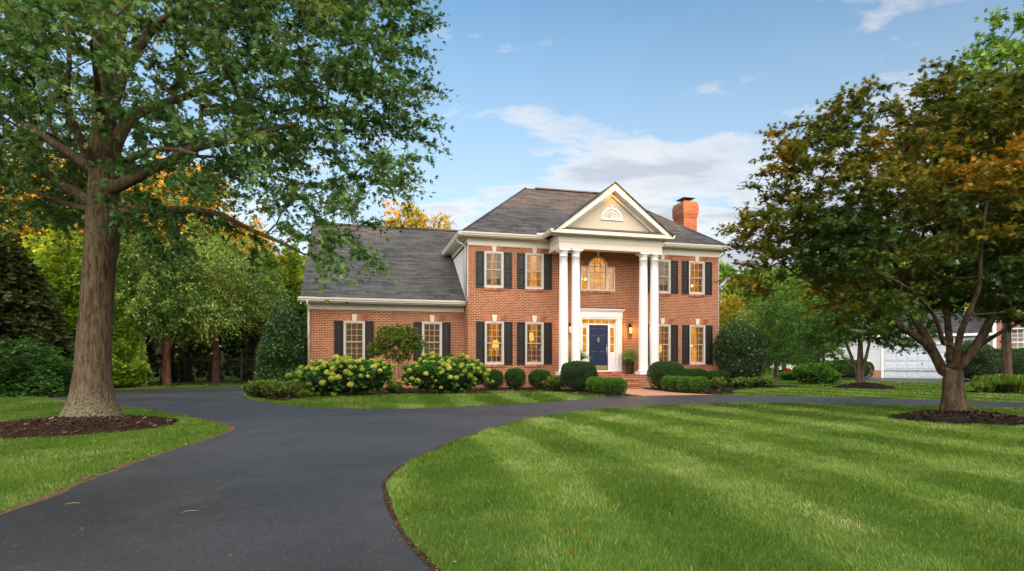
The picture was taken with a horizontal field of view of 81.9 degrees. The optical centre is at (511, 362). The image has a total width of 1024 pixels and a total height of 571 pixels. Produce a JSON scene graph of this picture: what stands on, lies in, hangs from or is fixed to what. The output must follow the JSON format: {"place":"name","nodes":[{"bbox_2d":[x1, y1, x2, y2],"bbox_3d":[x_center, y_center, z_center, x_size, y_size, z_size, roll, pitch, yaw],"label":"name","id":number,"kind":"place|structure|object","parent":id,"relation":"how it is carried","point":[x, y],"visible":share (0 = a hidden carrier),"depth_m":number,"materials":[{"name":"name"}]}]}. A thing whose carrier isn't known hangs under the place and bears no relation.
{"place":"outdoors","nodes":[
{"label":"outdoors","id":0,"kind":"place"},
{"bbox_2d":[0,386,1023,570],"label":"driveway","id":1,"kind":"structure","parent":0,"point":[248,519],"depth_m":5.02,"materials":[{"name":"grey asphalt"}]},
{"bbox_2d":[18,415,556,570],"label":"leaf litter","id":2,"kind":"object","parent":1,"relation":"on","point":[276,477],"visible":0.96,"depth_m":5.15,"materials":[{"name":"brown plant"}]},
{"bbox_2d":[0,370,1023,570],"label":"lawn","id":3,"kind":"structure","parent":0,"point":[770,375],"depth_m":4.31,"materials":[{"name":"green plant"}]},
{"bbox_2d":[0,143,56,243],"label":"woodland tree","id":4,"kind":"object","parent":3,"relation":"on","point":[10,227],"visible":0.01,"depth_m":38.37,"materials":[{"name":"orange plant"}]},
{"bbox_2d":[0,336,73,397],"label":"evergreen shrub","id":5,"kind":"object","parent":3,"relation":"on","point":[48,379],"visible":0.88,"depth_m":19.09,"materials":[{"name":"green plant"}]},
{"bbox_2d":[0,227,75,394],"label":"spruce tree","id":6,"kind":"object","parent":3,"relation":"on","point":[27,302],"visible":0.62,"depth_m":20.70,"materials":[{"name":"green plant"}]},
{"bbox_2d":[0,154,84,271],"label":"woodland tree","id":7,"kind":"object","parent":3,"relation":"on","point":[29,229],"visible":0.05,"depth_m":35.93,"materials":[{"name":"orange plant"}]},
{"bbox_2d":[18,233,69,309],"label":"feathery conifer","id":8,"kind":"object","parent":3,"relation":"on","point":[31,245],"visible":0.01,"depth_m":28.50,"materials":[{"name":"green plant"}]},
{"bbox_2d":[33,226,136,384],"bbox_3d":[-18.721,-2.255,24.560,4.965,6.887,4.961,0,0,38],"label":"feathery conifer","id":9,"kind":"object","parent":3,"relation":"on","point":[46,260],"visible":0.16,"depth_m":23.89,"materials":[{"name":"green plant"}]},
{"bbox_2d":[0,414,178,439],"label":"mulch ring","id":10,"kind":"object","parent":3,"relation":"on","point":[51,426],"visible":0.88,"depth_m":9.57,"materials":[{"name":"brown wood"}]},
{"bbox_2d":[0,0,457,417],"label":"oak tree","id":11,"kind":"object","parent":10,"relation":"on","point":[107,169],"visible":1,"depth_m":10.29,"materials":[{"name":"green plant"}]},
{"bbox_2d":[73,247,150,385],"bbox_3d":[-17.454,-2.355,25.569,3.078,7.090,3.076,0,0,-37],"label":"feathery conifer","id":12,"kind":"object","parent":3,"relation":"on","point":[132,355],"visible":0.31,"depth_m":25.34,"materials":[{"name":"green plant"}]},
{"bbox_2d":[46,164,183,296],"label":"woodland tree","id":13,"kind":"object","parent":3,"relation":"on","point":[141,189],"visible":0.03,"depth_m":42.46,"materials":[{"name":"green plant"}]},
{"bbox_2d":[0,417,234,514],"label":"soil edge","id":14,"kind":"object","parent":3,"relation":"on","point":[84,480],"visible":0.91,"depth_m":5.76,"materials":[{"name":"brown soil"}]},
{"bbox_2d":[66,243,220,386],"bbox_3d":[-16.742,-2.178,26.677,6.639,6.807,5.584,0,0,-25],"label":"understorey tree","id":15,"kind":"object","parent":3,"relation":"on","point":[186,303],"visible":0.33,"depth_m":26.23,"materials":[{"name":"green plant"}]},
{"bbox_2d":[54,228,257,385],"bbox_3d":[-16.096,-2.622,27.379,8.381,7.685,7.467,0,0,-29],"label":"understorey tree","id":16,"kind":"object","parent":3,"relation":"on","point":[209,323],"visible":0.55,"depth_m":27.20,"materials":[{"name":"green plant"}]},
{"bbox_2d":[122,145,206,375],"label":"woodland tree","id":17,"kind":"object","parent":3,"relation":"on","point":[159,350],"visible":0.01,"depth_m":49.71,"materials":[{"name":"green plant"}]},
{"bbox_2d":[114,351,273,385],"bbox_3d":[-14.666,0.295,28.729,8.570,1.650,0.080,0,0,-10],"label":"iron fence","id":18,"kind":"object","parent":3,"relation":"on","point":[241,359],"visible":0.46,"depth_m":28.67,"materials":[{"name":"black metal"}]},
{"bbox_2d":[136,155,269,377],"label":"woodland tree","id":19,"kind":"object","parent":3,"relation":"on","point":[186,198],"visible":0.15,"depth_m":40.15,"materials":[{"name":"green plant"}]},
{"bbox_2d":[139,213,267,379],"bbox_3d":[-19.003,-4.238,36.853,7.614,10.871,8.266,0,0,-11],"label":"woodland tree","id":20,"kind":"object","parent":3,"relation":"on","point":[232,247],"visible":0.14,"depth_m":36.31,"materials":[{"name":"green plant"}]},
{"bbox_2d":[127,319,306,383],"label":"undergrowth","id":21,"kind":"object","parent":3,"relation":"on","point":[186,351],"visible":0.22,"depth_m":32.67,"materials":[{"name":"green plant"}]},
{"bbox_2d":[145,250,293,383],"bbox_3d":[-15.452,-2.435,31.052,7.962,7.301,7.094,0,0,42],"label":"understorey tree","id":22,"kind":"object","parent":3,"relation":"on","point":[262,297],"visible":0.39,"depth_m":30.87,"materials":[{"name":"green plant"}]},
{"bbox_2d":[185,217,277,374],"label":"woodland tree","id":23,"kind":"object","parent":3,"relation":"on","point":[251,225],"depth_m":53.74,"materials":[{"name":"green plant"}]},
{"bbox_2d":[207,214,286,303],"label":"woodland tree","id":24,"kind":"object","parent":3,"relation":"on","point":[260,230],"visible":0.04,"depth_m":43.64,"materials":[{"name":"orange plant"}]},
{"bbox_2d":[193,262,305,380],"bbox_3d":[-16.335,-2.526,36.093,7.338,7.524,6.172,0,0,35],"label":"understorey tree","id":25,"kind":"object","parent":3,"relation":"on","point":[282,297],"visible":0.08,"depth_m":35.63,"materials":[{"name":"green plant"}]},
{"bbox_2d":[227,247,291,377],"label":"pine tree","id":26,"kind":"object","parent":3,"relation":"on","point":[272,265],"visible":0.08,"depth_m":41.63,"materials":[{"name":"green plant"}]},
{"bbox_2d":[277,242,306,341],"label":"pine tree","id":27,"kind":"object","parent":3,"relation":"on","point":[293,274],"visible":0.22,"depth_m":45.27,"materials":[{"name":"green plant"}]},
{"bbox_2d":[380,196,433,228],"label":"woodland tree","id":28,"kind":"object","parent":3,"relation":"on","point":[415,222],"visible":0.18,"depth_m":50.82,"materials":[{"name":"yellow plant"}]},
{"bbox_2d":[246,387,629,400],"bbox_3d":[-2.941,1.098,21.781,12.363,0.001,11.033,0,0,-31],"label":"planting bed","id":29,"kind":"object","parent":3,"relation":"on","point":[384,389],"visible":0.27,"depth_m":22.18,"materials":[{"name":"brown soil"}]},
{"bbox_2d":[240,379,265,396],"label":"azalea","id":30,"kind":"object","parent":29,"relation":"on","point":[250,388],"visible":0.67,"depth_m":18.65,"materials":[{"name":"green plant"}]},
{"bbox_2d":[260,381,282,396],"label":"azalea","id":31,"kind":"object","parent":29,"relation":"on","point":[270,388],"visible":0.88,"depth_m":18.34,"materials":[{"name":"green plant"}]},
{"bbox_2d":[253,299,309,388],"bbox_3d":[-9.342,-0.695,24.293,2.629,3.862,2.714,0,0,0],"label":"magnolia shrub","id":32,"kind":"object","parent":29,"relation":"on","point":[279,355],"visible":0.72,"depth_m":23.69,"materials":[{"name":"green plant"}]},
{"bbox_2d":[278,380,307,396],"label":"azalea","id":33,"kind":"object","parent":29,"relation":"on","point":[288,388],"visible":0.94,"depth_m":18.37,"materials":[{"name":"green plant"}]},
{"bbox_2d":[297,389,312,397],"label":"azalea","id":34,"kind":"object","parent":29,"relation":"on","point":[305,393],"visible":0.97,"depth_m":17.80,"materials":[{"name":"green plant"}]},
{"bbox_2d":[285,354,395,395],"bbox_3d":[-5.660,0.438,19.610,3.665,1.417,2.295,0,0,-3],"label":"hydrangea","id":35,"kind":"object","parent":29,"relation":"on","point":[336,374],"visible":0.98,"depth_m":19.01,"materials":[{"name":"green plant"}]},
{"bbox_2d":[385,383,404,393],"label":"azalea","id":36,"kind":"object","parent":29,"relation":"on","point":[397,388],"visible":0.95,"depth_m":20.43,"materials":[{"name":"green plant"}]},
{"bbox_2d":[365,322,430,384],"bbox_3d":[-4.296,-0.188,22.206,2.484,2.675,1.686,0,0,0],"label":"crape myrtle","id":37,"kind":"object","parent":29,"relation":"on","point":[399,333],"visible":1,"depth_m":21.94,"materials":[{"name":"green plant"}]},
{"bbox_2d":[397,351,493,393],"bbox_3d":[-2.356,0.390,20.956,3.467,1.574,2.148,0,0,-3],"label":"hydrangea","id":38,"kind":"object","parent":29,"relation":"on","point":[444,374],"visible":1,"depth_m":20.42,"materials":[{"name":"green plant"}]},
{"bbox_2d":[482,369,503,388],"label":"boxwood","id":39,"kind":"object","parent":29,"relation":"on","point":[497,376],"visible":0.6,"depth_m":23.92,"materials":[{"name":"green plant"}]},
{"bbox_2d":[504,368,525,388],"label":"boxwood","id":40,"kind":"object","parent":29,"relation":"on","point":[514,378],"visible":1,"depth_m":23.99,"materials":[{"name":"green plant"}]},
{"bbox_2d":[528,369,551,388],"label":"boxwood","id":41,"kind":"object","parent":29,"relation":"on","point":[536,378],"visible":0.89,"depth_m":24.12,"materials":[{"name":"green plant"}]},
{"bbox_2d":[541,375,564,390],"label":"azalea","id":42,"kind":"object","parent":29,"relation":"on","point":[552,383],"visible":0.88,"depth_m":22.69,"materials":[{"name":"green plant"}]},
{"bbox_2d":[560,360,597,390],"bbox_3d":[2.545,0.518,22.606,1.481,1.202,1.420,0,0,0],"label":"boxwood","id":43,"kind":"object","parent":29,"relation":"on","point":[575,375],"visible":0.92,"depth_m":22.13,"materials":[{"name":"green plant"}]},
{"bbox_2d":[585,376,596,391],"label":"boxwood","id":44,"kind":"object","parent":29,"relation":"on","point":[589,381],"visible":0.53,"depth_m":21.55,"materials":[{"name":"green plant"}]},
{"bbox_2d":[592,377,605,392],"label":"boxwood","id":45,"kind":"object","parent":29,"relation":"on","point":[596,382],"visible":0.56,"depth_m":20.94,"materials":[{"name":"green plant"}]},
{"bbox_2d":[600,377,612,393],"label":"boxwood","id":46,"kind":"object","parent":29,"relation":"on","point":[604,384],"visible":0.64,"depth_m":20.39,"materials":[{"name":"green plant"}]},
{"bbox_2d":[609,377,627,394],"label":"boxwood","id":47,"kind":"object","parent":29,"relation":"on","point":[618,385],"visible":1,"depth_m":19.80,"materials":[{"name":"green plant"}]},
{"bbox_2d":[425,211,457,229],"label":"woodland tree","id":48,"kind":"object","parent":3,"relation":"on","point":[447,222],"visible":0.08,"depth_m":55.34,"materials":[{"name":"yellow plant"}]},
{"bbox_2d":[298,182,732,388],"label":"brick house","id":49,"kind":"structure","parent":3,"relation":"on","point":[510,273],"depth_m":25.81,"materials":[{"name":"red brick"}]},
{"bbox_2d":[344,321,364,359],"bbox_3d":[-6.624,-0.855,24.773,0.860,1.750,0.223,0,0,-15],"label":"window","id":50,"kind":"structure","parent":49,"relation":"in","point":[354,331],"depth_m":24.80,"materials":[{"name":"glass"}]},
{"bbox_2d":[422,322,441,360],"bbox_3d":[-3.479,-0.865,25.593,0.860,1.770,0.225,0,0,-15],"label":"window","id":51,"kind":"structure","parent":49,"relation":"in","point":[431,331],"depth_m":25.62,"materials":[{"name":"glass"}]},
{"bbox_2d":[484,251,503,287],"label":"window","id":52,"kind":"structure","parent":49,"relation":"in","point":[493,261],"depth_m":25.38,"materials":[{"name":"glass"}]},
{"bbox_2d":[485,321,503,363],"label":"window","id":53,"kind":"structure","parent":49,"relation":"in","point":[493,330],"depth_m":25.38,"materials":[{"name":"glass"}]},
{"bbox_2d":[530,348,536,359],"bbox_3d":[0.827,-0.375,26.397,0.760,0.530,0.500,0,0,-15],"label":"side table","id":54,"kind":"object","parent":49,"relation":"in","point":[534,353],"visible":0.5,"depth_m":26.18,"materials":[{"name":"brown"}]},
{"bbox_2d":[525,322,543,363],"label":"window","id":55,"kind":"structure","parent":49,"relation":"in","point":[537,328],"depth_m":25.84,"materials":[{"name":"glass"}]},
{"bbox_2d":[525,253,543,288],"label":"window","id":56,"kind":"structure","parent":49,"relation":"in","point":[534,263],"depth_m":25.85,"materials":[{"name":"glass"}]},
{"bbox_2d":[581,256,614,290],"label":"arched window","id":57,"kind":"structure","parent":49,"relation":"in","point":[601,277],"depth_m":28.21,"materials":[{"name":"glass"}]},
{"bbox_2d":[589,325,607,369],"bbox_3d":[3.891,-0.660,26.540,0.920,2.040,0.118,0,0,-15],"label":"door","id":58,"kind":"structure","parent":49,"relation":"in","point":[598,334],"depth_m":26.55,"materials":[{"name":"blue paint"}]},
{"bbox_2d":[617,347,638,373],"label":"potted fern","id":59,"kind":"object","parent":49,"relation":"on","point":[629,358],"visible":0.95,"depth_m":26.29,"materials":[{"name":"green plant"}]},
{"bbox_2d":[658,259,670,292],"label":"window","id":60,"kind":"structure","parent":49,"relation":"in","point":[664,266],"depth_m":27.44,"materials":[{"name":"glass"}]},
{"bbox_2d":[659,324,670,360],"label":"window","id":61,"kind":"structure","parent":49,"relation":"in","point":[664,330],"depth_m":27.51,"materials":[{"name":"glass"}]},
{"bbox_2d":[689,261,704,294],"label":"window","id":62,"kind":"structure","parent":49,"relation":"in","point":[696,268],"depth_m":27.88,"materials":[{"name":"glass"}]},
{"bbox_2d":[690,325,704,363],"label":"window","id":63,"kind":"structure","parent":49,"relation":"in","point":[697,332],"depth_m":27.97,"materials":[{"name":"glass"}]},
{"bbox_2d":[382,404,689,570],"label":"soil edge","id":64,"kind":"object","parent":3,"relation":"on","point":[423,557],"visible":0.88,"depth_m":4.18,"materials":[{"name":"brown soil"}]},
{"bbox_2d":[133,253,999,373],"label":"woods","id":65,"kind":"object","parent":3,"relation":"on","point":[724,269],"visible":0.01,"depth_m":66.90,"materials":[{"name":"green plant"}]},
{"bbox_2d":[624,389,708,395],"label":"brick walkway","id":66,"kind":"structure","parent":3,"relation":"on","point":[646,392],"depth_m":20.87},
{"bbox_2d":[642,385,798,393],"bbox_3d":[8.490,1.098,25.640,5.518,0.001,10.120,0,0,42],"label":"planting bed","id":67,"kind":"object","parent":3,"relation":"on","point":[722,390],"visible":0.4,"depth_m":24.27,"materials":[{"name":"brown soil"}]},
{"bbox_2d":[646,360,686,389],"bbox_3d":[6.108,0.518,23.289,1.420,1.202,1.436,0,0,-25],"label":"boxwood","id":68,"kind":"object","parent":67,"relation":"on","point":[657,371],"visible":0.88,"depth_m":22.91,"materials":[{"name":"green plant"}]},
{"bbox_2d":[660,375,673,390],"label":"boxwood","id":69,"kind":"object","parent":67,"relation":"on","point":[664,382],"visible":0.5,"depth_m":22.26,"materials":[{"name":"green plant"}]},
{"bbox_2d":[668,376,683,391],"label":"boxwood","id":70,"kind":"object","parent":67,"relation":"on","point":[672,382],"visible":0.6,"depth_m":21.62,"materials":[{"name":"green plant"}]},
{"bbox_2d":[677,376,692,392],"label":"boxwood","id":71,"kind":"object","parent":67,"relation":"on","point":[683,383],"visible":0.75,"depth_m":21.12,"materials":[{"name":"green plant"}]},
{"bbox_2d":[687,368,708,378],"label":"hedge block","id":72,"kind":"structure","parent":67,"relation":"on","point":[697,372],"depth_m":25.89,"materials":[{"name":"green plant"}]},
{"bbox_2d":[689,376,709,392],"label":"boxwood","id":73,"kind":"object","parent":67,"relation":"on","point":[698,384],"visible":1,"depth_m":20.70,"materials":[{"name":"green plant"}]},
{"bbox_2d":[709,377,726,388],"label":"azalea","id":74,"kind":"object","parent":67,"relation":"on","point":[717,382],"visible":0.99,"depth_m":24.40,"materials":[{"name":"green plant"}]},
{"bbox_2d":[708,370,730,386],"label":"hedge block","id":75,"kind":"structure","parent":67,"relation":"on","point":[726,375],"depth_m":26.11,"materials":[{"name":"green plant"}]},
{"bbox_2d":[712,320,769,384],"bbox_3d":[10.730,-0.396,27.588,2.480,3.144,2.814,0,0,33],"label":"holly shrub","id":76,"kind":"object","parent":67,"relation":"on","point":[741,349],"visible":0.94,"depth_m":26.77,"materials":[{"name":"green plant"}]},
{"bbox_2d":[729,376,754,386],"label":"azalea","id":77,"kind":"object","parent":67,"relation":"on","point":[742,381],"visible":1,"depth_m":25.78,"materials":[{"name":"green plant"}]},
{"bbox_2d":[752,376,775,386],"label":"azalea","id":78,"kind":"object","parent":67,"relation":"on","point":[763,381],"visible":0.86,"depth_m":26.00,"materials":[{"name":"green plant"}]},
{"bbox_2d":[719,291,758,330],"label":"woodland tree","id":79,"kind":"object","parent":3,"relation":"on","point":[736,307],"visible":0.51,"depth_m":46.64,"materials":[{"name":"yellow plant"}]},
{"bbox_2d":[719,275,773,373],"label":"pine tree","id":80,"kind":"object","parent":3,"relation":"on","point":[741,293],"visible":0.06,"depth_m":55.36,"materials":[{"name":"green plant"}]},
{"bbox_2d":[732,296,786,376],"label":"woodland tree","id":81,"kind":"object","parent":3,"relation":"on","point":[742,316],"visible":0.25,"depth_m":41.65,"materials":[{"name":"green plant"}]},
{"bbox_2d":[744,265,817,371],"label":"woodland tree","id":82,"kind":"object","parent":3,"relation":"on","point":[793,284],"visible":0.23,"depth_m":51.12,"materials":[{"name":"green plant"}]},
{"bbox_2d":[753,288,810,378],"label":"woodland tree","id":83,"kind":"object","parent":3,"relation":"on","point":[773,312],"visible":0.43,"depth_m":39.73,"materials":[{"name":"green plant"}]},
{"bbox_2d":[776,371,796,379],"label":"bush","id":84,"kind":"object","parent":3,"relation":"on","point":[785,375],"visible":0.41,"depth_m":35.46,"materials":[{"name":"green plant"}]},
{"bbox_2d":[771,301,826,369],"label":"woodland tree","id":85,"kind":"object","parent":3,"relation":"on","point":[788,309],"visible":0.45,"depth_m":36.95,"materials":[{"name":"green plant"}]},
{"bbox_2d":[791,362,834,383],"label":"bush","id":86,"kind":"object","parent":3,"relation":"on","point":[811,373],"visible":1,"depth_m":29.50,"materials":[{"name":"green plant"}]},
{"bbox_2d":[785,294,854,371],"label":"woodland tree","id":87,"kind":"object","parent":3,"relation":"on","point":[833,354],"visible":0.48,"depth_m":32.74,"materials":[{"name":"green plant"}]},
{"bbox_2d":[821,370,842,382],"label":"bush","id":88,"kind":"object","parent":3,"relation":"on","point":[836,376],"visible":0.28,"depth_m":30.58,"materials":[{"name":"green plant"}]},
{"bbox_2d":[793,252,903,338],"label":"woodland tree","id":89,"kind":"object","parent":3,"relation":"on","point":[867,256],"visible":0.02,"depth_m":56.52,"materials":[{"name":"green plant"}]},
{"bbox_2d":[830,360,874,378],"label":"hedge","id":90,"kind":"object","parent":3,"relation":"on","point":[849,374],"visible":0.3,"depth_m":38.66,"materials":[{"name":"green plant"}]},
{"bbox_2d":[833,382,895,388],"bbox_3d":[15.047,0.982,25.269,2.492,0.265,2.221,0,0,0],"label":"mulch ring","id":91,"kind":"object","parent":3,"relation":"on","point":[864,385],"visible":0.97,"depth_m":24.72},
{"bbox_2d":[788,288,951,382],"bbox_3d":[15.647,-1.214,25.873,7.048,4.534,3.480,0,0,0],"label":"young tree","id":92,"kind":"object","parent":91,"relation":"on","point":[860,335],"visible":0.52,"depth_m":25.64,"materials":[{"name":"green plant"}]},
{"bbox_2d":[868,235,956,361],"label":"woodland tree","id":93,"kind":"object","parent":3,"relation":"on","point":[908,265],"visible":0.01,"depth_m":63.94,"materials":[{"name":"green plant"}]},
{"bbox_2d":[824,274,1023,378],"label":"neighbouring house","id":94,"kind":"structure","parent":3,"relation":"on","point":[878,357],"depth_m":40.48,"materials":[{"name":"white paint"}]},
{"bbox_2d":[884,344,945,378],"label":"garage door","id":95,"kind":"structure","parent":94,"relation":"in","point":[926,370],"depth_m":40.48,"materials":[{"name":"white metal"}]},
{"bbox_2d":[1012,328,1023,348],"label":"window","id":96,"kind":"structure","parent":94,"relation":"in","point":[1017,333],"depth_m":37.77,"materials":[{"name":"glass"}]},
{"bbox_2d":[888,409,1023,425],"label":"mulch ring","id":97,"kind":"object","parent":3,"relation":"on","point":[975,417],"visible":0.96,"depth_m":10.92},
{"bbox_2d":[711,49,1023,410],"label":"maple tree","id":98,"kind":"object","parent":97,"relation":"on","point":[852,228],"visible":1,"depth_m":11.37,"materials":[{"name":"green plant"}]},
{"bbox_2d":[895,1,1023,389],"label":"shade tree","id":99,"kind":"object","parent":3,"relation":"on","point":[1007,50],"visible":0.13,"depth_m":21.28,"materials":[{"name":"green plant"}]},
{"bbox_2d":[944,340,1001,381],"bbox_3d":[26.112,-0.073,33.486,2.635,2.434,3.109,0,0,33],"label":"rhododendron","id":100,"kind":"object","parent":3,"relation":"on","point":[986,359],"visible":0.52,"depth_m":32.48,"materials":[{"name":"green plant"}]},
{"bbox_2d":[966,389,1022,393],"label":"mulch ring","id":101,"kind":"object","parent":3,"relation":"on","point":[1001,391],"visible":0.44,"depth_m":21.17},
{"bbox_2d":[985,373,1008,389],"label":"ornamental grass","id":102,"kind":"object","parent":101,"relation":"on","point":[1000,386],"depth_m":21.54,"materials":[{"name":"green plant"}]},
{"bbox_2d":[999,347,1023,375],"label":"hedge","id":103,"kind":"object","parent":3,"relation":"on","point":[1017,361],"visible":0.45,"depth_m":32.83,"materials":[{"name":"green plant"}]},
{"bbox_2d":[0,0,1023,356],"label":"sky","id":104,"kind":"structure","parent":0,"point":[665,101],"materials":[{"name":"blue"}]},
{"bbox_2d":[840,378,969,382],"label":"neighbour driveway","id":105,"kind":"structure","parent":0,"point":[903,380],"depth_m":35.91,"materials":[{"name":"grey asphalt"}]},
{"bbox_2d":[966,381,993,391],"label":"ornamental grass","id":106,"kind":"object","parent":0,"point":[979,386],"depth_m":21.08,"materials":[{"name":"green plant"}]},
{"bbox_2d":[968,375,1010,391],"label":"ornamental grass","id":107,"kind":"object","parent":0,"point":[992,380],"depth_m":21.20,"materials":[{"name":"green plant"}]},
{"bbox_2d":[1001,374,1023,392],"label":"ornamental grass","id":108,"kind":"object","parent":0,"point":[1016,382],"depth_m":20.86,"materials":[{"name":"green plant"}]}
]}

